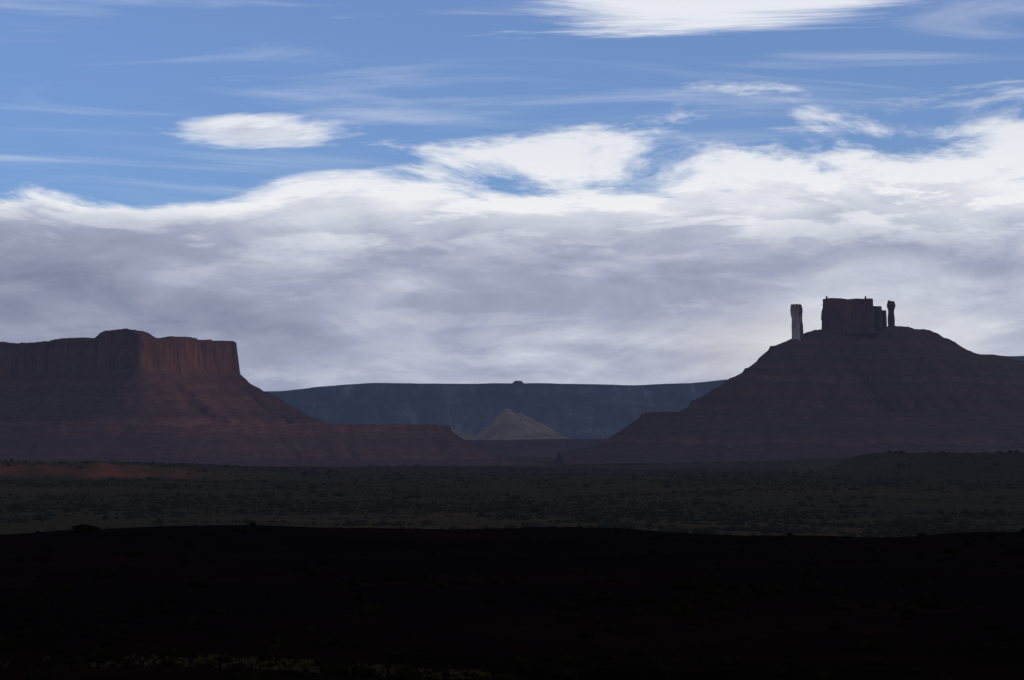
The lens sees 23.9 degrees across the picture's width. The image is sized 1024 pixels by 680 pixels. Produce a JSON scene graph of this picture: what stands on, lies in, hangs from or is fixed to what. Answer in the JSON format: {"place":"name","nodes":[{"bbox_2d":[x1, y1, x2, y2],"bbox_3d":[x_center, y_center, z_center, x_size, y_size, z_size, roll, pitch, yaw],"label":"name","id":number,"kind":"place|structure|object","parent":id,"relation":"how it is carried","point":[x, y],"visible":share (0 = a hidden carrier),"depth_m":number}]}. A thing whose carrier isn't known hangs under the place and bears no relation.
{"place":"outdoors","nodes":[
{"label":"outdoors","id":0,"kind":"place"},
{"bbox_2d":[430,408,570,439],"bbox_3d":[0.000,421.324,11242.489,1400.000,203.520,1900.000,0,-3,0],"label":"hill","id":1,"kind":"structure","parent":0,"point":[507,424],"depth_m":10899.19},
{"bbox_2d":[0,448,1023,679],"bbox_3d":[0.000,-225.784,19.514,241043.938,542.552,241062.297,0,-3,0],"label":"terrain","id":2,"kind":"structure","parent":0,"point":[934,643],"depth_m":190.38},
{"bbox_2d":[0,654,498,679],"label":"dry grass tufts","id":3,"kind":"object","parent":2,"relation":"on","point":[303,662],"visible":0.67,"depth_m":114.90},
{"bbox_2d":[0,328,543,466],"bbox_3d":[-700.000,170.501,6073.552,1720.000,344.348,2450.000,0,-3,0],"label":"mesa","id":4,"kind":"structure","parent":2,"relation":"on","point":[126,395],"depth_m":5472.43},
{"bbox_2d":[0,449,1023,536],"bbox_3d":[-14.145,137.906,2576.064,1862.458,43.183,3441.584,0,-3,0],"label":"desert shrubs","id":5,"kind":"object","parent":2,"relation":"on","point":[908,526],"visible":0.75,"depth_m":1342.66},
{"bbox_2d":[554,326,1023,464],"bbox_3d":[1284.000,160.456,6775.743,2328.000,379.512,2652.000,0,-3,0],"label":"butte","id":6,"kind":"object","parent":2,"relation":"on","point":[820,393],"visible":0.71,"depth_m":6171.71},
{"bbox_2d":[790,304,803,341],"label":"rock spire","id":7,"kind":"structure","parent":6,"relation":"on","point":[796,311],"depth_m":6419.28},
{"bbox_2d":[821,298,880,333],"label":"rock formation","id":8,"kind":"object","parent":6,"relation":"on","point":[846,316],"visible":0.98,"depth_m":6476.96},
{"bbox_2d":[873,306,883,331],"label":"rock tower","id":9,"kind":"structure","parent":6,"relation":"on","point":[878,322],"depth_m":6514.41},
{"bbox_2d":[882,310,886,327],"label":"rock pillar","id":10,"kind":"structure","parent":6,"relation":"on","point":[884,316],"depth_m":6533.14},
{"bbox_2d":[887,300,895,325],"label":"rock spire","id":11,"kind":"structure","parent":6,"relation":"on","point":[891,305],"depth_m":6553.18},
{"bbox_2d":[0,0,1023,390],"label":"sky","id":12,"kind":"structure","parent":0,"point":[336,192]},
{"bbox_2d":[467,438,607,457],"bbox_3d":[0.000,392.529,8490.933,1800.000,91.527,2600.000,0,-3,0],"label":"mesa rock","id":13,"kind":"object","parent":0,"point":[537,448],"visible":0.25,"depth_m":7762.31},
{"bbox_2d":[265,356,1023,438],"bbox_3d":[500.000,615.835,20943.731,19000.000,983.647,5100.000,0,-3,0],"label":"distant mesa","id":14,"kind":"structure","parent":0,"point":[587,411],"depth_m":19619.18}
]}

